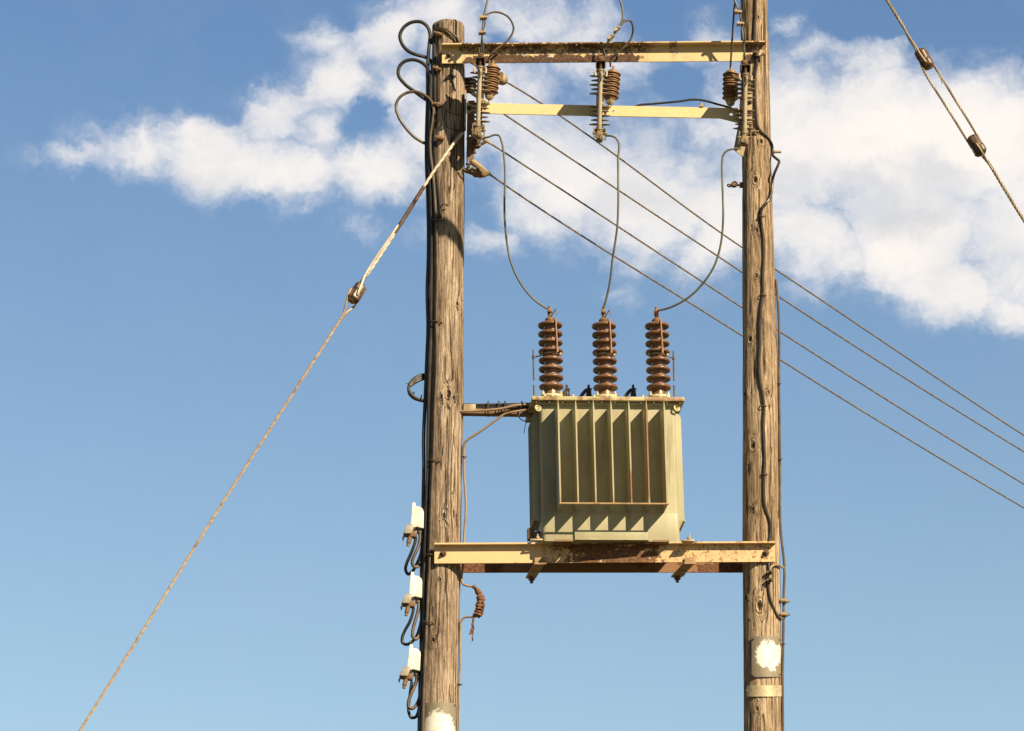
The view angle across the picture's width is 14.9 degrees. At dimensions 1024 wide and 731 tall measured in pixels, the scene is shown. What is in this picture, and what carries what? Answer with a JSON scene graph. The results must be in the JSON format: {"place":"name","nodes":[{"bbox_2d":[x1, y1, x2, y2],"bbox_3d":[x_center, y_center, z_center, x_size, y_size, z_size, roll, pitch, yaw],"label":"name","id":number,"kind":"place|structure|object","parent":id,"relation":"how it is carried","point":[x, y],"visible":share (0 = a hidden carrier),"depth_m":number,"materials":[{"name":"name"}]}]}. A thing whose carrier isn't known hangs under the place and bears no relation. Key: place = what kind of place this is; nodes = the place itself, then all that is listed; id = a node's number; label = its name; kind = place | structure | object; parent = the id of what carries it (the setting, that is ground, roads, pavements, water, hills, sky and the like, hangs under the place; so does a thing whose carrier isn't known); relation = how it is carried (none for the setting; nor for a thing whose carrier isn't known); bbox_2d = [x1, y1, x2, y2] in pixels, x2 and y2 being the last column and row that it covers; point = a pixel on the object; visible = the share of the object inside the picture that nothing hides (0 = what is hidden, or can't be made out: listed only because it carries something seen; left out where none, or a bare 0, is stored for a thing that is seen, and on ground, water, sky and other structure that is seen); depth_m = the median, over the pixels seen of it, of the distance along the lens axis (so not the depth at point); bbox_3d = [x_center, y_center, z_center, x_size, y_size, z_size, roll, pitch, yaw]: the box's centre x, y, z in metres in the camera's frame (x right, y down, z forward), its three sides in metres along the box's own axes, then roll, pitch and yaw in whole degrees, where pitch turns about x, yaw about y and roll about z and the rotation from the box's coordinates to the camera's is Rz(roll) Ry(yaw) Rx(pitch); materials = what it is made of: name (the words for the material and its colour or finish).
{"place":"outdoors","nodes":[
{"label":"outdoors","id":0,"kind":"place"},
{"bbox_2d":[0,0,1023,730],"label":"sky","id":1,"kind":"structure","parent":0,"point":[195,194],"materials":[{"name":"blue"}]},
{"label":"ground","id":2,"kind":"structure","parent":0,"visible":0},
{"bbox_2d":[425,19,464,730],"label":"utility pole","id":3,"kind":"object","parent":2,"relation":"on","point":[442,653],"visible":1,"depth_m":29.29,"materials":[{"name":"brown wood"}]},
{"bbox_2d":[79,132,463,730],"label":"guy wire","id":4,"kind":"object","parent":3,"relation":"attached to","point":[391,236],"visible":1,"depth_m":29.09,"materials":[{"name":"metal"}]},
{"bbox_2d":[348,282,365,303],"bbox_3d":[-1.163,-0.541,29.406,0.154,0.178,0.104,12,-22,-33],"label":"guy insulator","id":5,"kind":"object","parent":4,"relation":"attached to","point":[353,298],"visible":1,"depth_m":29.36,"materials":[{"name":"brown ceramic"}]},
{"bbox_2d":[398,644,420,688],"bbox_3d":[-0.747,2.211,28.684,0.158,0.330,0.137,2,-18,1],"label":"fuse box","id":6,"kind":"object","parent":3,"relation":"attached to","point":[413,664],"visible":1,"depth_m":28.64,"materials":[{"name":"white plastic"}]},
{"bbox_2d":[407,681,417,718],"bbox_3d":[-0.709,2.445,28.633,0.113,0.280,0.040,6,-19,-18],"label":"cable loop","id":7,"kind":"object","parent":6,"relation":"hanging from","point":[408,710],"visible":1,"depth_m":28.60,"materials":[{"name":"black rubber"}]},
{"bbox_2d":[406,675,419,709],"bbox_3d":[-0.704,2.382,28.609,0.135,0.272,0.041,10,-21,-29],"label":"cable loop","id":8,"kind":"object","parent":6,"relation":"hanging from","point":[416,704],"visible":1,"depth_m":28.58,"materials":[{"name":"grey rubber"}]},
{"bbox_2d":[400,572,421,615],"bbox_3d":[-0.738,1.691,28.853,0.158,0.330,0.137,0,-18,0],"label":"fuse box","id":9,"kind":"object","parent":3,"relation":"attached to","point":[415,591],"visible":1,"depth_m":28.80,"materials":[{"name":"white plastic"}]},
{"bbox_2d":[400,608,419,645],"bbox_3d":[-0.731,1.918,28.799,0.170,0.289,0.049,4,-18,-11],"label":"cable loop","id":10,"kind":"object","parent":9,"relation":"hanging from","point":[405,630],"visible":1,"depth_m":28.78,"materials":[{"name":"black rubber"}]},
{"bbox_2d":[411,602,421,640],"bbox_3d":[-0.688,1.874,28.775,0.117,0.306,0.039,13,-22,-35],"label":"cable loop","id":11,"kind":"object","parent":9,"relation":"hanging from","point":[414,638],"visible":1,"depth_m":28.75,"materials":[{"name":"grey rubber"}]},
{"bbox_2d":[402,502,423,546],"bbox_3d":[-0.730,1.187,29.017,0.158,0.330,0.137,0,-18,0],"label":"fuse box","id":12,"kind":"object","parent":3,"relation":"attached to","point":[410,533],"visible":1,"depth_m":28.97,"materials":[{"name":"white plastic"}]},
{"bbox_2d":[404,537,418,575],"bbox_3d":[-0.721,1.409,28.965,0.148,0.293,0.050,5,-19,-14],"label":"cable loop","id":13,"kind":"object","parent":12,"relation":"hanging from","point":[407,573],"visible":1,"depth_m":28.95,"materials":[{"name":"black rubber"}]},
{"bbox_2d":[411,533,421,568],"bbox_3d":[-0.691,1.361,28.942,0.120,0.286,0.041,12,-22,-33],"label":"cable loop","id":14,"kind":"object","parent":12,"relation":"hanging from","point":[416,552],"visible":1,"depth_m":28.91,"materials":[{"name":"grey rubber"}]},
{"bbox_2d":[396,58,433,730],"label":"pole cable","id":15,"kind":"object","parent":3,"relation":"attached to","point":[403,82],"visible":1,"depth_m":29.34,"materials":[{"name":"black rubber"}]},
{"bbox_2d":[398,20,431,730],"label":"pole cable","id":16,"kind":"object","parent":3,"relation":"attached to","point":[426,57],"visible":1,"depth_m":29.55,"materials":[{"name":"black rubber"}]},
{"bbox_2d":[406,373,423,401],"bbox_3d":[-0.699,0.155,29.328,0.181,0.241,0.079,7,-19,-22],"label":"cable coil","id":17,"kind":"object","parent":3,"relation":"attached to","point":[415,379],"visible":1,"depth_m":29.32,"materials":[{"name":"black rubber"}]},
{"bbox_2d":[395,90,438,730],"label":"pole cable","id":18,"kind":"object","parent":3,"relation":"attached to","point":[436,377],"visible":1,"depth_m":29.28,"materials":[{"name":"black rubber"}]},
{"bbox_2d":[432,37,441,217],"bbox_3d":[-0.574,-1.820,29.930,0.108,1.496,0.030,-16,-24,40],"label":"pole cable","id":19,"kind":"object","parent":3,"relation":"attached to","point":[434,130],"visible":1,"depth_m":29.92,"materials":[{"name":"black rubber"}]},
{"bbox_2d":[432,66,441,72],"bbox_3d":[-0.575,-2.272,30.064,0.075,0.050,0.049,0,-18,0],"label":"cable cleat","id":20,"kind":"object","parent":3,"relation":"attached to","point":[437,68],"visible":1,"depth_m":30.05,"materials":[{"name":"brown metal"}]},
{"bbox_2d":[433,31,442,36],"bbox_3d":[-0.567,-2.546,30.148,0.072,0.049,0.048,0,-18,0],"label":"cable cleat","id":21,"kind":"object","parent":3,"relation":"attached to","point":[437,33],"visible":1,"depth_m":30.13,"materials":[{"name":"brown metal"}]},
{"bbox_2d":[434,101,442,107],"bbox_3d":[-0.562,-1.990,29.961,0.073,0.051,0.048,0,-18,0],"label":"cable cleat","id":22,"kind":"object","parent":3,"relation":"attached to","point":[438,104],"visible":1,"depth_m":29.95,"materials":[{"name":"brown metal"}]},
{"bbox_2d":[435,135,443,140],"bbox_3d":[-0.551,-1.727,29.870,0.072,0.048,0.052,0,-18,0],"label":"cable cleat","id":23,"kind":"object","parent":3,"relation":"attached to","point":[439,138],"visible":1,"depth_m":29.85,"materials":[{"name":"brown metal"}]},
{"bbox_2d":[424,703,455,730],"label":"sign plate","id":24,"kind":"object","parent":3,"relation":"attached to","point":[440,716],"visible":1,"depth_m":28.48,"materials":[{"name":"metal"}]},
{"bbox_2d":[431,29,455,44],"bbox_3d":[-0.531,-2.514,30.148,0.219,0.148,0.059,-7,-19,21],"label":"pole cable","id":25,"kind":"object","parent":3,"relation":"attached to","point":[447,32],"visible":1,"depth_m":30.13,"materials":[{"name":"black rubber"}]},
{"bbox_2d":[432,27,459,42],"bbox_3d":[-0.503,-2.526,30.147,0.229,0.154,0.067,-2,-18,7],"label":"pole cable","id":26,"kind":"object","parent":3,"relation":"attached to","point":[452,33],"visible":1,"depth_m":30.13,"materials":[{"name":"black rubber"}]},
{"bbox_2d":[437,126,462,169],"bbox_3d":[-0.472,-1.661,29.864,0.208,0.367,0.056,3,-18,-8],"label":"tie wire","id":27,"kind":"object","parent":3,"relation":"attached to","point":[454,140],"visible":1,"depth_m":29.87,"materials":[{"name":"metal"}]},
{"bbox_2d":[457,90,474,169],"bbox_3d":[-0.367,-1.789,29.950,0.133,0.651,0.118,10,-20,-27],"label":"pole bracket","id":28,"kind":"object","parent":3,"relation":"attached to","point":[470,153],"visible":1,"depth_m":29.91,"materials":[{"name":"brown metal"}]},
{"bbox_2d":[465,167,487,177],"bbox_3d":[-0.269,-1.466,29.814,0.194,0.101,0.078,-6,-19,17],"label":"insulator","id":29,"kind":"object","parent":28,"relation":"attached to","point":[477,172],"visible":1,"depth_m":29.79,"materials":[{"name":"brown ceramic"}]},
{"bbox_2d":[472,137,485,148],"bbox_3d":[-0.258,-1.698,29.854,0.122,0.107,0.075,15,-23,-38],"label":"wire splice","id":30,"kind":"object","parent":28,"relation":"attached to","point":[476,144],"visible":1,"depth_m":29.83,"materials":[{"name":"metal"}]},
{"bbox_2d":[468,159,1023,508],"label":"overhead wire","id":31,"kind":"object","parent":28,"relation":"attached to","point":[474,163],"visible":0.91,"depth_m":32.48,"materials":[{"name":"metal"}]},
{"bbox_2d":[458,615,478,730],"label":"earth cable","id":32,"kind":"object","parent":3,"relation":"attached to","point":[460,629],"visible":1,"depth_m":28.67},
{"bbox_2d":[465,77,475,92],"bbox_3d":[-0.329,-2.155,30.173,0.110,0.130,0.091,0,-18,0],"label":"shackle insulator","id":33,"kind":"object","parent":3,"relation":"attached to","point":[468,84],"visible":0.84,"depth_m":30.15,"materials":[{"name":"brown ceramic"}]},
{"bbox_2d":[470,92,1023,451],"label":"overhead wire","id":34,"kind":"object","parent":33,"relation":"attached to","point":[587,169],"visible":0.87,"depth_m":32.91,"materials":[{"name":"metal"}]},
{"bbox_2d":[460,401,531,416],"bbox_3d":[-0.112,0.322,29.323,0.615,0.106,0.152,0,-18,0],"label":"cable tray","id":35,"kind":"object","parent":3,"relation":"attached to","point":[488,409],"visible":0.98,"depth_m":29.29,"materials":[{"name":"brown metal"}]},
{"bbox_2d":[442,41,764,63],"bbox_3d":[0.701,-2.397,30.030,2.473,0.160,0.076,0,-18,0],"label":"crossarm","id":36,"kind":"object","parent":3,"relation":"attached to","point":[588,52],"visible":0.97,"depth_m":30.05,"materials":[{"name":"beige paint"}]},
{"bbox_2d":[470,63,1023,435],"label":"overhead wire","id":37,"kind":"object","parent":3,"relation":"attached to","point":[503,80],"visible":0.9,"depth_m":32.94,"materials":[{"name":"metal"}]},
{"bbox_2d":[741,0,781,730],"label":"utility pole","id":38,"kind":"object","parent":2,"relation":"on","point":[760,618],"visible":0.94,"depth_m":29.28,"materials":[{"name":"brown wood"}]},
{"bbox_2d":[461,562,742,572],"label":"platform beam","id":39,"kind":"structure","parent":38,"relation":"attached to","point":[717,567],"depth_m":29.11,"materials":[{"name":"brown metal"}]},
{"bbox_2d":[525,306,693,546],"bbox_3d":[0.688,0.482,29.267,1.210,1.873,0.886,0,-18,-5],"label":"transformer","id":40,"kind":"object","parent":39,"relation":"on","point":[605,464],"visible":0.99,"depth_m":28.97,"materials":[{"name":"green paint"}]},
{"bbox_2d":[460,409,531,587],"bbox_3d":[-0.116,0.985,29.040,0.534,1.388,0.040,-2,-18,7],"label":"earth cable","id":41,"kind":"object","parent":40,"relation":"attached to","point":[464,477],"visible":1,"depth_m":29.14,"materials":[{"name":"metal"}]},
{"bbox_2d":[470,586,484,641],"bbox_3d":[-0.248,1.822,28.785,0.108,0.430,0.072,-7,-19,22],"label":"taped joint","id":42,"kind":"object","parent":41,"relation":"hanging from","point":[480,606],"visible":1,"depth_m":28.78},
{"bbox_2d":[482,134,547,308],"bbox_3d":[0.040,-1.091,29.509,0.532,1.344,0.097,6,-19,-18],"label":"jumper wire","id":43,"kind":"object","parent":40,"relation":"attached to","point":[508,252],"visible":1,"depth_m":29.45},
{"bbox_2d":[518,412,530,432],"bbox_3d":[0.106,0.424,29.183,0.117,0.171,0.022,2,-18,-6],"label":"loose wire","id":44,"kind":"object","parent":40,"relation":"attached to","point":[523,420],"visible":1,"depth_m":29.18,"materials":[{"name":"black rubber"}]},
{"bbox_2d":[658,148,740,310],"bbox_3d":[1.404,-1.034,29.513,0.664,1.245,0.077,-5,-19,16],"label":"jumper wire","id":45,"kind":"object","parent":40,"relation":"attached to","point":[714,265],"visible":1,"depth_m":29.43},
{"bbox_2d":[434,541,774,563],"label":"platform beam","id":46,"kind":"structure","parent":38,"relation":"attached to","point":[621,552],"depth_m":28.82,"materials":[{"name":"metal"}]},
{"bbox_2d":[526,558,545,583],"bbox_3d":[0.177,1.515,28.947,0.089,0.109,0.382,3,-18,-9],"label":"beam clamp","id":47,"kind":"object","parent":46,"relation":"attached to","point":[535,570],"visible":1,"depth_m":28.90,"materials":[{"name":"metal"}]},
{"bbox_2d":[671,557,695,582],"bbox_3d":[1.267,1.511,28.949,0.088,0.106,0.390,4,-18,-12],"label":"beam clamp","id":48,"kind":"object","parent":46,"relation":"attached to","point":[683,568],"visible":1,"depth_m":28.89,"materials":[{"name":"metal"}]},
{"bbox_2d":[727,181,742,187],"bbox_3d":[1.701,-1.379,29.889,0.131,0.058,0.042,0,-18,0],"label":"eye bolt","id":49,"kind":"object","parent":38,"relation":"attached to","point":[734,185],"visible":1,"depth_m":29.88,"materials":[{"name":"metal"}]},
{"bbox_2d":[734,92,758,156],"bbox_3d":[1.782,-1.840,29.892,0.196,0.525,0.059,0,-18,0],"label":"pole bracket","id":50,"kind":"object","parent":38,"relation":"attached to","point":[741,151],"visible":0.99,"depth_m":29.88,"materials":[{"name":"metal"}]},
{"bbox_2d":[466,103,738,122],"bbox_3d":[0.692,-1.928,29.902,2.079,0.165,0.040,0,-18,0],"label":"steel bar","id":51,"kind":"object","parent":50,"relation":"attached to","point":[701,111],"visible":1,"depth_m":29.91,"materials":[{"name":"beige paint"}]},
{"bbox_2d":[469,47,491,138],"bbox_3d":[-0.243,-2.062,29.784,0.166,0.703,0.261,1,-2,3],"label":"fuse cutout","id":52,"kind":"object","parent":51,"relation":"attached to","point":[478,128],"visible":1,"depth_m":29.72,"materials":[{"name":"ceramic"}]},
{"bbox_2d":[478,0,488,51],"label":"line wire","id":53,"kind":"object","parent":52,"relation":"attached to","point":[483,19],"visible":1,"depth_m":29.84,"materials":[{"name":"metal"}]},
{"bbox_2d":[483,60,500,102],"bbox_3d":[-0.160,-2.160,29.940,0.127,0.354,0.127,5,-15,2],"label":"surge arrester","id":54,"kind":"object","parent":51,"relation":"attached to","point":[493,68],"visible":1,"depth_m":29.90,"materials":[{"name":"ceramic"}]},
{"bbox_2d":[484,11,514,63],"bbox_3d":[-0.108,-2.524,29.925,0.208,0.378,0.234,-5,-19,14],"label":"arrester lead","id":55,"kind":"object","parent":54,"relation":"attached to","point":[506,41],"visible":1,"depth_m":29.99,"materials":[{"name":"grey rubber"}]},
{"bbox_2d":[589,50,610,142],"bbox_3d":[0.668,-2.037,29.776,0.166,0.703,0.261,1,-2,0],"label":"fuse cutout","id":56,"kind":"object","parent":51,"relation":"attached to","point":[599,132],"visible":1,"depth_m":29.71,"materials":[{"name":"ceramic"}]},
{"bbox_2d":[602,135,619,308],"bbox_3d":[0.716,-1.085,29.526,0.094,1.348,0.249,10,-21,-29],"label":"jumper wire","id":57,"kind":"object","parent":56,"relation":"hanging from","point":[615,240],"visible":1,"depth_m":29.46,"materials":[{"name":"grey metal"}]},
{"bbox_2d":[602,0,624,55],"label":"line wire","id":58,"kind":"object","parent":56,"relation":"attached to","point":[611,36],"visible":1,"depth_m":29.83,"materials":[{"name":"metal"}]},
{"bbox_2d":[603,66,620,108],"bbox_3d":[0.758,-2.120,29.938,0.127,0.354,0.127,20,-23,-36],"label":"surge arrester","id":59,"kind":"object","parent":51,"relation":"attached to","point":[614,79],"visible":1,"depth_m":29.90,"materials":[{"name":"ceramic"}]},
{"bbox_2d":[609,19,633,66],"bbox_3d":[0.847,-2.458,29.945,0.148,0.321,0.246,6,-19,-18],"label":"arrester lead","id":60,"kind":"object","parent":59,"relation":"attached to","point":[624,46],"visible":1,"depth_m":29.95,"materials":[{"name":"grey metal"}]},
{"bbox_2d":[635,99,739,112],"bbox_3d":[1.328,-1.984,29.954,0.831,0.111,0.032,0,-18,-1],"label":"bar cable","id":61,"kind":"object","parent":51,"relation":"on","point":[684,100],"visible":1,"depth_m":29.95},
{"bbox_2d":[722,66,738,110],"bbox_3d":[1.667,-2.113,29.929,0.127,0.354,0.127,-1,-17,10],"label":"surge arrester","id":62,"kind":"object","parent":51,"relation":"attached to","point":[730,75],"visible":1,"depth_m":29.89,"materials":[{"name":"ceramic"}]},
{"bbox_2d":[729,2,735,68],"bbox_3d":[1.682,-2.519,29.947,0.020,0.467,0.230,3,-18,-8],"label":"arrester lead","id":63,"kind":"object","parent":62,"relation":"attached to","point":[733,18],"visible":1,"depth_m":29.94,"materials":[{"name":"grey metal"}]},
{"bbox_2d":[733,54,754,146],"bbox_3d":[1.761,-2.006,29.766,0.166,0.703,0.261,1,-3,-2],"label":"fuse cutout","id":64,"kind":"object","parent":51,"relation":"attached to","point":[744,136],"visible":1,"depth_m":29.70,"materials":[{"name":"ceramic"}]},
{"bbox_2d":[734,0,745,59],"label":"line wire","id":65,"kind":"object","parent":64,"relation":"attached to","point":[739,12],"visible":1,"depth_m":29.84,"materials":[{"name":"metal"}]},
{"bbox_2d":[746,685,781,696],"bbox_3d":[1.843,2.365,28.567,0.274,0.111,0.089,4,-18,-11],"label":"metal band","id":66,"kind":"object","parent":38,"relation":"attached to","point":[763,690],"visible":1,"depth_m":28.54,"materials":[{"name":"metal"}]},
{"bbox_2d":[753,0,779,540],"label":"pole cable","id":67,"kind":"object","parent":38,"relation":"attached to","point":[762,279],"visible":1,"depth_m":29.52,"materials":[{"name":"black rubber"}]},
{"bbox_2d":[752,636,780,676],"bbox_3d":[1.865,2.119,28.635,0.240,0.332,0.060,6,-19,-18],"label":"sign plate","id":68,"kind":"object","parent":38,"relation":"attached to","point":[766,656],"visible":1,"depth_m":28.61,"materials":[{"name":"metal"}]},
{"bbox_2d":[766,562,784,619],"bbox_3d":[1.930,1.645,28.798,0.063,0.439,0.194,-12,-22,33],"label":"cable","id":69,"kind":"object","parent":38,"relation":"attached to","point":[769,571],"visible":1,"depth_m":28.76,"materials":[{"name":"rubber"}]},
{"bbox_2d":[775,279,785,730],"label":"pole cable","id":70,"kind":"object","parent":38,"relation":"attached to","point":[780,530],"visible":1,"depth_m":29.05,"materials":[{"name":"rubber"}]},
{"bbox_2d":[780,611,789,617],"bbox_3d":[2.004,1.827,28.792,0.069,0.046,0.060,0,-18,0],"label":"bolt clamp","id":71,"kind":"object","parent":38,"relation":"attached to","point":[785,614],"visible":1,"depth_m":28.77,"materials":[{"name":"metal"}]},
{"bbox_2d":[780,598,789,603],"bbox_3d":[2.006,1.730,28.824,0.069,0.046,0.060,0,-18,0],"label":"bolt clamp","id":72,"kind":"object","parent":38,"relation":"attached to","point":[784,600],"visible":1,"depth_m":28.81,"materials":[{"name":"metal"}]},
{"bbox_2d":[886,0,1023,222],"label":"guy wire","id":73,"kind":"object","parent":38,"relation":"attached to","point":[983,156],"visible":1,"depth_m":30.07,"materials":[{"name":"metal"}]},
{"bbox_2d":[914,48,933,69],"bbox_3d":[3.172,-2.360,30.208,0.151,0.181,0.109,0,-18,0],"label":"guy insulator","id":74,"kind":"object","parent":73,"relation":"attached to","point":[928,64],"visible":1,"depth_m":30.17,"materials":[{"name":"brown ceramic"}]},
{"bbox_2d":[967,134,986,156],"bbox_3d":[3.551,-1.682,29.987,0.144,0.179,0.097,0,-18,0],"label":"guy insulator","id":75,"kind":"object","parent":73,"relation":"attached to","point":[973,139],"visible":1,"depth_m":29.95,"materials":[{"name":"brown ceramic"}]},
{"bbox_3d":[-0.294,-1.681,30.008,0.111,0.130,0.091,0,-18,0],"label":"shackle insulator","id":76,"kind":"object","parent":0,"visible":0},
{"bbox_2d":[474,135,1023,484],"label":"overhead wire","id":77,"kind":"object","parent":76,"relation":"attached to","point":[587,206],"visible":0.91,"depth_m":32.77,"materials":[{"name":"metal"}]}
]}

